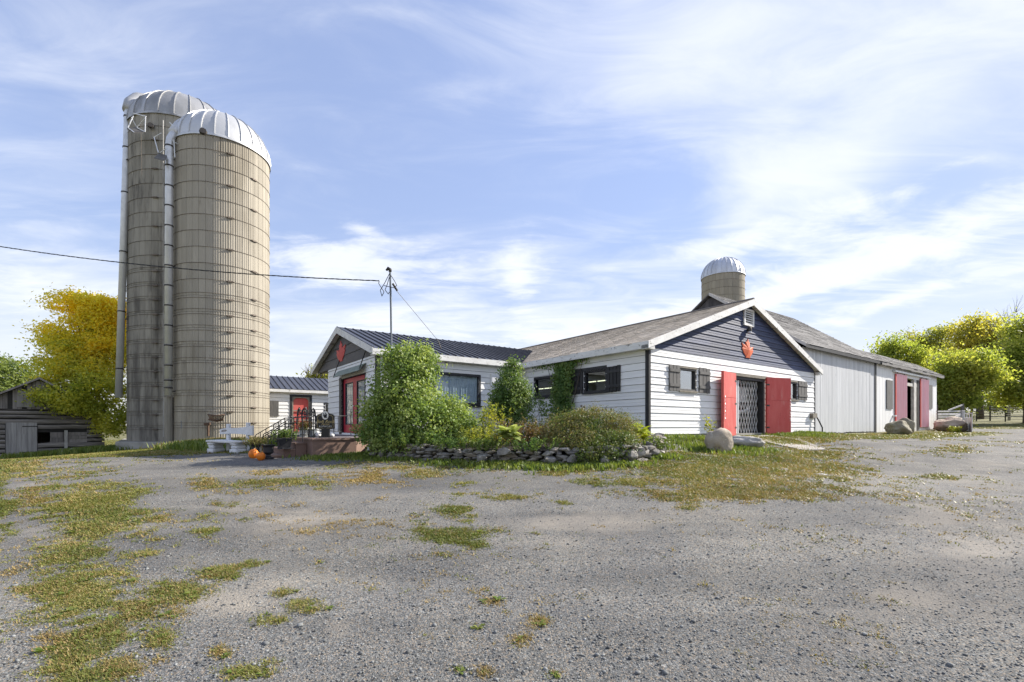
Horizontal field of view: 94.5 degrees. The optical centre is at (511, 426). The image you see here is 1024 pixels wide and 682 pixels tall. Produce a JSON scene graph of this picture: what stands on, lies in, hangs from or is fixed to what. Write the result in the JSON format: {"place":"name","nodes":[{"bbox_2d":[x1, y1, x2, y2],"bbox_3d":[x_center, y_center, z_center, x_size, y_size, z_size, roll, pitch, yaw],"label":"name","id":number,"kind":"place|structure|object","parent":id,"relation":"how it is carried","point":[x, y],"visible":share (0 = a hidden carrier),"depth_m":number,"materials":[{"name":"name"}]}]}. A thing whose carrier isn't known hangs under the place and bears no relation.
{"place":"outdoors","nodes":[
{"label":"outdoors","id":0,"kind":"place"},
{"bbox_2d":[0,444,132,458],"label":"grass","id":1,"kind":"structure","parent":0,"point":[85,449],"depth_m":23.05,"materials":[{"name":"green plant"}]},
{"bbox_2d":[0,410,1023,681],"bbox_3d":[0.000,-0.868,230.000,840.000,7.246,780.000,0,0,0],"label":"ground","id":2,"kind":"structure","parent":0,"point":[990,458],"depth_m":4.42,"materials":[{"name":"grey gravel"}]},
{"bbox_2d":[0,352,61,391],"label":"green tree","id":3,"kind":"object","parent":2,"relation":"on","point":[10,379],"visible":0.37,"depth_m":59.17,"materials":[{"name":"green plant"}]},
{"bbox_2d":[0,377,105,454],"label":"log barn","id":4,"kind":"structure","parent":2,"relation":"on","point":[24,428],"depth_m":24.89,"materials":[{"name":"grey wood"}]},
{"bbox_2d":[6,423,37,454],"bbox_3d":[-25.368,0.666,24.519,0.070,1.719,1.155,0,0,42],"label":"plank door","id":5,"kind":"structure","parent":4,"relation":"in","point":[20,437],"depth_m":24.49,"materials":[{"name":"wood"}]},
{"bbox_2d":[4,282,125,439],"bbox_3d":[-24.247,-3.362,27.399,7.035,9.984,6.670,0,0,38],"label":"maple tree","id":6,"kind":"object","parent":2,"relation":"on","point":[82,363],"visible":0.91,"depth_m":26.43,"materials":[{"name":"yellow plant"}]},
{"bbox_2d":[115,439,173,449],"bbox_3d":[-20.009,1.360,26.555,3.525,1.280,13.806,0,0,-43],"label":"silo footing","id":7,"kind":"object","parent":2,"relation":"on","point":[134,444],"visible":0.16,"depth_m":24.51,"materials":[{"name":"concrete"}]},
{"bbox_2d":[115,90,216,441],"bbox_3d":[-18.951,-9.208,27.162,5.640,20.015,6.566,0,0,0],"label":"grey silo","id":8,"kind":"object","parent":7,"relation":"on","point":[148,116],"visible":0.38,"depth_m":24.95,"materials":[{"name":"concrete"}]},
{"bbox_2d":[154,109,270,440],"bbox_3d":[-14.901,-7.596,24.161,4.420,16.632,4.922,0,0,0],"label":"tan silo","id":9,"kind":"object","parent":7,"relation":"on","point":[217,164],"visible":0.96,"depth_m":22.56,"materials":[{"name":"concrete"}]},
{"bbox_2d":[139,435,277,450],"bbox_3d":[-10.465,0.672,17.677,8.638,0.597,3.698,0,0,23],"label":"green weeds","id":10,"kind":"object","parent":2,"relation":"on","point":[195,444],"visible":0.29,"depth_m":17.37,"materials":[{"name":"green plant"}]},
{"bbox_2d":[206,423,253,452],"bbox_3d":[-8.975,0.386,15.036,1.717,1.007,0.588,0,0,21],"label":"garden bench","id":11,"kind":"object","parent":2,"relation":"on","point":[236,446],"visible":0.94,"depth_m":15.03,"materials":[{"name":"white stone"}]},
{"bbox_2d":[248,448,257,458],"bbox_3d":[-6.821,0.705,12.499,0.247,0.284,0.249,0,0,-38],"label":"pumpkin","id":12,"kind":"object","parent":2,"relation":"on","point":[252,453],"visible":0.91,"depth_m":12.41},
{"bbox_2d":[249,443,261,451],"bbox_3d":[-7.066,0.665,13.100,0.340,0.370,0.341,0,0,0],"label":"urn planter","id":13,"kind":"object","parent":2,"relation":"on","point":[259,448],"visible":0.38,"depth_m":13.01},
{"bbox_2d":[240,436,269,446],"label":"porch flowers","id":14,"kind":"object","parent":13,"relation":"in","point":[255,441],"visible":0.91,"depth_m":12.97,"materials":[{"name":"green plant"}]},
{"bbox_2d":[256,451,264,460],"bbox_3d":[-6.396,0.751,12.055,0.207,0.250,0.214,0,0,-4],"label":"pumpkin","id":15,"kind":"object","parent":2,"relation":"on","point":[260,456],"visible":1,"depth_m":11.98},
{"bbox_2d":[261,444,275,458],"bbox_3d":[-6.356,0.661,12.350,0.341,0.370,0.341,0,0,0],"label":"urn planter","id":16,"kind":"object","parent":2,"relation":"on","point":[268,450],"visible":0.91,"depth_m":12.26,"materials":[{"name":"metal"}]},
{"bbox_2d":[269,375,328,434],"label":"wing","id":17,"kind":"structure","parent":2,"relation":"on","point":[289,396],"depth_m":27.00,"materials":[{"name":"white wood"}]},
{"bbox_2d":[292,397,309,431],"bbox_3d":[-12.041,-0.637,26.989,0.923,2.061,0.110,0,0,-36],"label":"red door","id":18,"kind":"structure","parent":17,"relation":"in","point":[302,402],"depth_m":26.97,"materials":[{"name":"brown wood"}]},
{"bbox_2d":[296,363,327,378],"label":"green tree","id":19,"kind":"object","parent":2,"relation":"on","point":[318,376],"visible":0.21,"depth_m":45.31,"materials":[{"name":"green plant"}]},
{"bbox_2d":[304,364,324,378],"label":"bare tree","id":20,"kind":"object","parent":2,"relation":"on","point":[307,370],"visible":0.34,"depth_m":45.13,"materials":[{"name":"green plant"}]},
{"bbox_2d":[265,434,370,457],"bbox_3d":[-6.799,1.020,15.916,3.220,1.405,6.740,0,0,-36],"label":"stucco porch","id":21,"kind":"object","parent":2,"relation":"on","point":[338,443],"visible":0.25,"depth_m":13.18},
{"bbox_2d":[255,418,290,439],"bbox_3d":[-7.144,0.178,14.314,0.126,0.905,1.173,0,0,39],"label":"iron railing","id":22,"kind":"object","parent":21,"relation":"on","point":[276,424],"visible":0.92,"depth_m":14.24,"materials":[{"name":"black metal"}]},
{"bbox_2d":[262,417,293,443],"bbox_3d":[-6.322,0.144,12.891,0.144,0.795,0.860,0,0,38],"label":"iron railing","id":23,"kind":"object","parent":21,"relation":"on","point":[279,429],"visible":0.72,"depth_m":12.85,"materials":[{"name":"black metal"}]},
{"bbox_2d":[275,437,293,448],"bbox_3d":[-6.227,0.457,12.950,0.462,0.320,0.370,0,0,-36],"label":"cauldron planter","id":24,"kind":"object","parent":21,"relation":"on","point":[282,443],"visible":0.92,"depth_m":12.83,"materials":[{"name":"metal"}]},
{"bbox_2d":[269,428,297,440],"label":"porch flowers","id":25,"kind":"object","parent":24,"relation":"in","point":[283,432],"visible":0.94,"depth_m":12.89,"materials":[{"name":"green plant"}]},
{"bbox_2d":[288,407,307,436],"bbox_3d":[-6.434,-0.136,14.228,0.447,0.909,0.438,0,0,20],"label":"iron chair","id":26,"kind":"object","parent":21,"relation":"on","point":[298,412],"visible":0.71,"depth_m":14.33,"materials":[{"name":"black metal"}]},
{"bbox_2d":[299,428,308,436],"bbox_3d":[-6.053,0.177,13.800,0.296,0.280,0.296,0,0,0],"label":"barrel planter","id":27,"kind":"object","parent":21,"relation":"on","point":[305,433],"visible":0.74,"depth_m":13.69,"materials":[{"name":"metal"}]},
{"bbox_2d":[291,421,312,429],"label":"porch flowers","id":28,"kind":"object","parent":27,"relation":"in","point":[305,425],"visible":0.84,"depth_m":13.68,"materials":[{"name":"green plant"}]},
{"bbox_2d":[301,408,316,431],"bbox_3d":[-6.275,-0.136,14.623,0.467,0.909,0.447,0,0,-25],"label":"iron chair","id":29,"kind":"object","parent":21,"relation":"on","point":[303,409],"visible":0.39,"depth_m":14.73,"materials":[{"name":"black metal"}]},
{"bbox_2d":[308,429,316,436],"bbox_3d":[-5.886,0.197,13.900,0.300,0.240,0.295,0,0,0],"label":"garden pot","id":30,"kind":"object","parent":21,"relation":"on","point":[311,432],"visible":0.59,"depth_m":13.79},
{"bbox_2d":[294,410,350,441],"bbox_3d":[-5.411,-0.043,13.880,0.403,0.941,1.822,0,0,39],"label":"iron railing","id":31,"kind":"object","parent":21,"relation":"on","point":[313,424],"visible":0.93,"depth_m":13.39,"materials":[{"name":"black metal"}]},
{"bbox_2d":[316,411,334,437],"bbox_3d":[-5.288,-0.058,13.450,0.527,0.750,0.200,0,0,-4],"label":"shop sign","id":32,"kind":"object","parent":21,"relation":"on","point":[325,422],"visible":1,"depth_m":13.41,"materials":[{"name":"black metal"}]},
{"bbox_2d":[282,450,419,461],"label":"corner weeds","id":33,"kind":"object","parent":2,"relation":"on","point":[347,456],"visible":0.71,"depth_m":12.43,"materials":[{"name":"green plant"}]},
{"bbox_2d":[310,326,532,434],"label":"shop wing","id":34,"kind":"structure","parent":2,"relation":"on","point":[345,358],"depth_m":17.79,"materials":[{"name":"white wood"}]},
{"bbox_2d":[344,377,354,432],"bbox_3d":[-6.127,-0.784,17.889,0.058,2.042,1.331,0,0,-36],"label":"door","id":35,"kind":"structure","parent":34,"relation":"in","point":[349,384],"depth_m":17.97,"materials":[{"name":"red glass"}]},
{"bbox_2d":[355,375,364,432],"bbox_3d":[-5.355,-0.784,16.844,0.058,2.042,1.251,0,0,-36],"label":"door","id":36,"kind":"structure","parent":34,"relation":"in","point":[359,380],"depth_m":17.06,"materials":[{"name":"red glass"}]},
{"bbox_2d":[378,267,440,348],"bbox_3d":[-3.414,-3.845,16.179,2.364,2.940,0.363,0,0,-38],"label":"service mast","id":37,"kind":"object","parent":34,"relation":"on","point":[389,269],"visible":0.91,"depth_m":15.72,"materials":[{"name":"metal"}]},
{"bbox_2d":[0,246,378,280],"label":"service cable","id":38,"kind":"object","parent":37,"relation":"attached to","point":[194,269],"visible":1,"depth_m":16.61,"materials":[{"name":"black rubber"}]},
{"bbox_2d":[433,372,481,406],"bbox_3d":[-1.996,-1.326,17.206,2.035,1.204,0.220,0,0,-36],"label":"window","id":39,"kind":"structure","parent":34,"relation":"in","point":[467,384],"depth_m":17.40,"materials":[{"name":"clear glass"}]},
{"bbox_2d":[0,449,972,681],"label":"broadleaf weeds","id":40,"kind":"object","parent":2,"relation":"on","point":[38,649],"visible":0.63,"depth_m":3.63,"materials":[{"name":"green plant"}]},
{"bbox_2d":[0,440,1020,681],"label":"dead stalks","id":41,"kind":"object","parent":2,"relation":"on","point":[215,572],"visible":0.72,"depth_m":3.90,"materials":[{"name":"brown plant"}]},
{"bbox_2d":[0,424,1023,681],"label":"turf","id":42,"kind":"structure","parent":2,"relation":"on","point":[128,510],"depth_m":6.75,"materials":[{"name":"green plant"}]},
{"bbox_2d":[369,433,668,462],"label":"dry stone wall","id":43,"kind":"structure","parent":2,"relation":"on","point":[649,449],"depth_m":10.69,"materials":[{"name":"grey stone"}]},
{"bbox_2d":[359,451,693,474],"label":"wall weeds","id":44,"kind":"object","parent":2,"relation":"on","point":[520,464],"depth_m":10.13,"materials":[{"name":"green plant"}]},
{"bbox_2d":[431,434,652,451],"bbox_3d":[0.061,0.397,13.590,7.072,0.338,8.203,0,0,-36],"label":"soil bed","id":45,"kind":"object","parent":2,"relation":"on","point":[540,449],"visible":0.06,"depth_m":11.37,"materials":[{"name":"brown soil"}]},
{"bbox_2d":[350,424,396,444],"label":"bed weed","id":46,"kind":"object","parent":45,"relation":"on","point":[362,431],"visible":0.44,"depth_m":12.25,"materials":[{"name":"green plant"}]},
{"bbox_2d":[375,437,427,448],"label":"trailing weed","id":47,"kind":"object","parent":45,"relation":"on","point":[395,444],"visible":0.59,"depth_m":11.62,"materials":[{"name":"green plant"}]},
{"bbox_2d":[348,337,481,457],"bbox_3d":[-2.586,-0.728,12.734,3.706,3.472,2.741,0,0,0],"label":"lilac bush","id":48,"kind":"object","parent":45,"relation":"on","point":[410,407],"visible":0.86,"depth_m":12.38,"materials":[{"name":"green plant"}]},
{"bbox_2d":[388,427,467,446],"bbox_3d":[-2.134,0.238,12.059,2.044,0.471,2.179,0,0,0],"label":"bed weed","id":49,"kind":"object","parent":45,"relation":"on","point":[402,436],"visible":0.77,"depth_m":11.63,"materials":[{"name":"green plant"}]},
{"bbox_2d":[433,436,476,449],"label":"trailing weed","id":50,"kind":"object","parent":45,"relation":"on","point":[452,444],"visible":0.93,"depth_m":11.16,"materials":[{"name":"green plant"}]},
{"bbox_2d":[457,424,500,445],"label":"yellow perennial","id":51,"kind":"object","parent":45,"relation":"on","point":[477,433],"visible":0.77,"depth_m":11.45,"materials":[{"name":"plant"}]},
{"bbox_2d":[466,436,510,451],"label":"trailing weed","id":52,"kind":"object","parent":45,"relation":"on","point":[486,443],"visible":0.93,"depth_m":10.73,"materials":[{"name":"green plant"}]},
{"bbox_2d":[475,400,513,444],"bbox_3d":[-0.436,-0.117,12.359,1.067,1.177,0.971,0,0,0],"label":"goldenrod","id":53,"kind":"object","parent":45,"relation":"on","point":[489,419],"visible":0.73,"depth_m":12.20,"materials":[{"name":"green plant"}]},
{"bbox_2d":[492,424,524,440],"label":"hosta","id":54,"kind":"object","parent":45,"relation":"on","point":[508,432],"visible":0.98,"depth_m":10.70,"materials":[{"name":"green plant"}]},
{"bbox_2d":[482,354,539,439],"bbox_3d":[-0.027,-0.853,14.439,1.798,2.760,1.728,0,0,0],"label":"columnar shrub","id":55,"kind":"object","parent":45,"relation":"on","point":[518,397],"visible":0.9,"depth_m":14.21,"materials":[{"name":"green plant"}]},
{"bbox_2d":[493,413,567,444],"bbox_3d":[0.524,0.063,12.630,2.066,0.820,1.511,0,0,0],"label":"bronze fern","id":56,"kind":"object","parent":45,"relation":"on","point":[533,424],"visible":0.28,"depth_m":12.50,"materials":[{"name":"green plant"}]},
{"bbox_2d":[493,419,568,446],"bbox_3d":[0.474,0.143,11.655,2.167,0.663,1.619,0,0,-44],"label":"bronze fern","id":57,"kind":"object","parent":45,"relation":"on","point":[532,431],"visible":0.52,"depth_m":11.54,"materials":[{"name":"green plant"}]},
{"bbox_2d":[505,436,574,451],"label":"trailing weed","id":58,"kind":"object","parent":45,"relation":"on","point":[532,444],"visible":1,"depth_m":10.45,"materials":[{"name":"green plant"}]},
{"bbox_2d":[534,395,548,425],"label":"young vine","id":59,"kind":"object","parent":45,"relation":"on","point":[542,404],"visible":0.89,"depth_m":15.48,"materials":[{"name":"green plant"}]},
{"bbox_2d":[517,417,570,442],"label":"yellow perennial","id":60,"kind":"object","parent":45,"relation":"on","point":[539,427],"visible":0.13,"depth_m":12.88,"materials":[{"name":"plant"}]},
{"bbox_2d":[567,406,593,433],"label":"hydrangea","id":61,"kind":"object","parent":45,"relation":"on","point":[579,410],"visible":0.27,"depth_m":11.57,"materials":[{"name":"green plant"}]},
{"bbox_2d":[536,400,645,459],"bbox_3d":[1.800,0.150,11.073,2.550,1.594,2.189,0,0,19],"label":"spirea shrub","id":62,"kind":"object","parent":45,"relation":"on","point":[585,428],"visible":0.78,"depth_m":10.99,"materials":[{"name":"green plant"}]},
{"bbox_2d":[569,429,645,462],"bbox_3d":[1.988,0.508,10.410,1.878,0.952,1.215,0,0,-25],"label":"spirea shrub","id":63,"kind":"object","parent":45,"relation":"on","point":[591,457],"visible":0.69,"depth_m":10.15,"materials":[{"name":"green plant"}]},
{"bbox_2d":[633,423,651,435],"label":"hosta","id":64,"kind":"object","parent":45,"relation":"on","point":[643,429],"visible":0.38,"depth_m":11.90,"materials":[{"name":"green plant"}]},
{"bbox_2d":[637,431,653,439],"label":"hosta","id":65,"kind":"object","parent":45,"relation":"on","point":[644,436],"visible":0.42,"depth_m":12.18,"materials":[{"name":"green plant"}]},
{"bbox_2d":[628,436,670,449],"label":"trailing weed","id":66,"kind":"object","parent":45,"relation":"on","point":[658,441],"visible":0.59,"depth_m":11.11,"materials":[{"name":"green plant"}]},
{"bbox_2d":[520,298,822,435],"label":"gable barn","id":67,"kind":"structure","parent":2,"relation":"on","point":[741,367],"depth_m":16.59,"materials":[{"name":"white wood"}]},
{"bbox_2d":[534,375,555,398],"bbox_3d":[1.277,-1.473,17.947,0.205,0.853,1.373,0,0,-36],"label":"window","id":68,"kind":"structure","parent":67,"relation":"in","point":[543,377],"depth_m":18.21,"materials":[{"name":"black glass"}]},
{"bbox_2d":[531,358,589,424],"bbox_3d":[1.656,-1.204,17.107,0.247,2.479,3.150,0,0,-36],"label":"climbing vine","id":69,"kind":"object","parent":67,"relation":"attached to","point":[563,372],"visible":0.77,"depth_m":16.86,"materials":[{"name":"green plant"}]},
{"bbox_2d":[582,369,606,394],"bbox_3d":[2.813,-1.486,15.862,0.205,0.787,1.102,0,0,-36],"label":"window","id":70,"kind":"structure","parent":67,"relation":"in","point":[601,370],"depth_m":15.85,"materials":[{"name":"black glass"}]},
{"bbox_2d":[679,366,698,392],"bbox_3d":[5.653,-1.504,15.324,1.009,0.815,0.205,0,0,-36],"label":"window","id":71,"kind":"structure","parent":67,"relation":"in","point":[684,368],"depth_m":15.49,"materials":[{"name":"white wood"}]},
{"bbox_2d":[721,371,736,435],"bbox_3d":[7.575,-0.772,16.458,0.140,2.224,1.200,0,0,45],"label":"barn door","id":72,"kind":"structure","parent":67,"relation":"in","point":[728,379],"depth_m":16.33,"materials":[{"name":"wood"}]},
{"bbox_2d":[739,382,746,432],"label":"inner door","id":73,"kind":"structure","parent":67,"relation":"in","point":[739,382],"depth_m":18.48,"materials":[{"name":"grey metal"}]},
{"bbox_2d":[765,377,791,433],"bbox_3d":[10.343,-0.772,18.370,1.200,2.224,0.140,0,0,-16],"label":"barn door","id":74,"kind":"structure","parent":67,"relation":"in","point":[778,410],"depth_m":18.34,"materials":[{"name":"wood"}]},
{"bbox_2d":[791,380,798,400],"bbox_3d":[11.694,-1.478,19.774,0.758,0.835,0.205,0,0,-36],"label":"window","id":75,"kind":"structure","parent":67,"relation":"in","point":[794,398],"depth_m":19.91,"materials":[{"name":"grey wood"}]},
{"bbox_2d":[703,414,715,435],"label":"mullein weed","id":76,"kind":"object","parent":2,"relation":"on","point":[707,424],"visible":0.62,"depth_m":14.00,"materials":[{"name":"green plant"}]},
{"bbox_2d":[704,428,732,451],"bbox_3d":[5.381,0.411,12.310,0.736,0.762,0.605,0,0,-17],"label":"boulder","id":77,"kind":"object","parent":2,"relation":"on","point":[720,438],"visible":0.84,"depth_m":12.07,"materials":[{"name":"beige stone"}]},
{"bbox_2d":[701,257,745,300],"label":"distant silo","id":78,"kind":"object","parent":2,"relation":"on","point":[724,277],"visible":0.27,"depth_m":48.20,"materials":[{"name":"metal"}]},
{"bbox_2d":[732,435,765,446],"bbox_3d":[6.553,0.469,13.397,1.125,0.433,0.754,0,0,20],"label":"boulder","id":79,"kind":"object","parent":2,"relation":"on","point":[739,440],"visible":0.67,"depth_m":13.08,"materials":[{"name":"grey stone"}]},
{"bbox_2d":[649,430,850,457],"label":"grass","id":80,"kind":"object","parent":2,"relation":"on","point":[698,445],"visible":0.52,"depth_m":12.95,"materials":[{"name":"green plant"}]},
{"bbox_2d":[692,293,880,433],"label":"board barn","id":81,"kind":"structure","parent":2,"relation":"on","point":[846,392],"depth_m":24.61,"materials":[{"name":"white wood"}]},
{"bbox_2d":[757,435,826,450],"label":"stone slab","id":82,"kind":"structure","parent":2,"relation":"on","point":[815,447],"depth_m":14.04,"materials":[{"name":"stone"}]},
{"bbox_2d":[884,420,911,433],"bbox_3d":[20.768,0.128,25.419,1.132,0.904,1.066,0,0,-11],"label":"boulder","id":83,"kind":"object","parent":2,"relation":"on","point":[900,427],"visible":0.89,"depth_m":25.11,"materials":[{"name":"beige stone"}]},
{"bbox_2d":[859,350,943,431],"bbox_3d":[24.980,-1.728,32.698,13.540,5.955,4.753,0,0,-36],"label":"sliding door shed","id":84,"kind":"structure","parent":2,"relation":"on","point":[900,395],"depth_m":30.04,"materials":[{"name":"white wood"}]},
{"bbox_2d":[895,373,906,420],"bbox_3d":[24.291,-1.620,29.537,2.200,3.600,0.065,0,0,-36],"label":"sliding door","id":85,"kind":"structure","parent":84,"relation":"in","point":[900,380],"depth_m":29.38,"materials":[{"name":"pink wood"}]},
{"bbox_2d":[920,378,928,426],"bbox_3d":[28.336,-1.685,32.517,1.950,3.470,0.065,0,0,-36],"label":"sliding door","id":86,"kind":"structure","parent":84,"relation":"in","point":[924,383],"depth_m":32.38,"materials":[{"name":"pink wood"}]},
{"bbox_2d":[898,418,914,433],"bbox_3d":[21.960,0.029,26.405,0.780,1.033,0.799,0,0,-45],"label":"boulder","id":87,"kind":"object","parent":2,"relation":"on","point":[911,423],"visible":0.41,"depth_m":26.07,"materials":[{"name":"grey stone"}]},
{"bbox_2d":[863,330,953,400],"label":"tree","id":88,"kind":"object","parent":2,"relation":"on","point":[894,349],"visible":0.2,"depth_m":46.37,"materials":[{"name":"green plant"}]},
{"bbox_2d":[892,316,969,353],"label":"tree","id":89,"kind":"object","parent":2,"relation":"on","point":[929,337],"visible":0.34,"depth_m":59.41,"materials":[{"name":"green plant"}]},
{"bbox_2d":[925,341,971,418],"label":"tree","id":90,"kind":"object","parent":2,"relation":"on","point":[944,350],"visible":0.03,"depth_m":49.43,"materials":[{"name":"green plant"}]},
{"bbox_2d":[933,416,967,430],"bbox_3d":[30.004,-0.111,32.347,2.234,1.176,1.595,0,0,-6],"label":"boulder","id":91,"kind":"object","parent":2,"relation":"on","point":[943,424],"visible":0.69,"depth_m":31.91,"materials":[{"name":"grey stone"}]},
{"bbox_2d":[936,404,964,419],"bbox_3d":[31.906,-0.662,34.314,4.330,2.026,0.380,0,0,-29],"label":"rail fence","id":92,"kind":"object","parent":2,"relation":"on","point":[960,414],"visible":0.66,"depth_m":34.46,"materials":[{"name":"grey wood"}]},
{"bbox_2d":[946,426,962,431],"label":"yellow weed","id":93,"kind":"object","parent":2,"relation":"on","point":[953,429],"visible":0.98,"depth_m":31.08,"materials":[{"name":"yellow plant"}]},
{"bbox_2d":[964,413,972,431],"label":"sheet gate","id":94,"kind":"structure","parent":2,"relation":"on","point":[969,420],"depth_m":31.81,"materials":[{"name":"grey metal"}]},
{"bbox_2d":[920,338,1023,424],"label":"tree","id":95,"kind":"object","parent":2,"relation":"on","point":[965,376],"visible":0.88,"depth_m":42.80,"materials":[{"name":"green plant"}]},
{"bbox_2d":[934,308,1019,417],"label":"tree","id":96,"kind":"object","parent":2,"relation":"on","point":[970,333],"visible":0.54,"depth_m":55.60,"materials":[{"name":"green plant"}]},
{"bbox_2d":[976,406,990,420],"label":"pipe fence","id":97,"kind":"object","parent":2,"relation":"on","point":[989,415],"visible":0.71,"depth_m":51.98,"materials":[{"name":"grey metal"}]},
{"bbox_2d":[967,397,1022,415],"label":"field tree","id":98,"kind":"object","parent":2,"relation":"on","point":[1016,408],"visible":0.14,"depth_m":61.72,"materials":[{"name":"green plant"}]},
{"bbox_2d":[990,405,1005,418],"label":"pipe fence","id":99,"kind":"object","parent":2,"relation":"on","point":[997,411],"visible":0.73,"depth_m":50.94,"materials":[{"name":"grey metal"}]},
{"bbox_2d":[978,307,1023,422],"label":"tree","id":100,"kind":"object","parent":2,"relation":"on","point":[1012,396],"visible":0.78,"depth_m":47.01,"materials":[{"name":"green plant"}]},
{"bbox_2d":[983,297,1021,419],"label":"bare tree","id":101,"kind":"object","parent":2,"relation":"on","point":[1009,408],"visible":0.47,"depth_m":51.94,"materials":[{"name":"green plant"}]},
{"bbox_2d":[1005,405,1022,421],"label":"pipe fence","id":102,"kind":"object","parent":2,"relation":"on","point":[1012,412],"visible":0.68,"depth_m":49.64,"materials":[{"name":"grey metal"}]},
{"bbox_2d":[0,0,1023,425],"label":"sky","id":103,"kind":"structure","parent":0,"point":[524,173],"materials":[{"name":"blue"}]}
]}

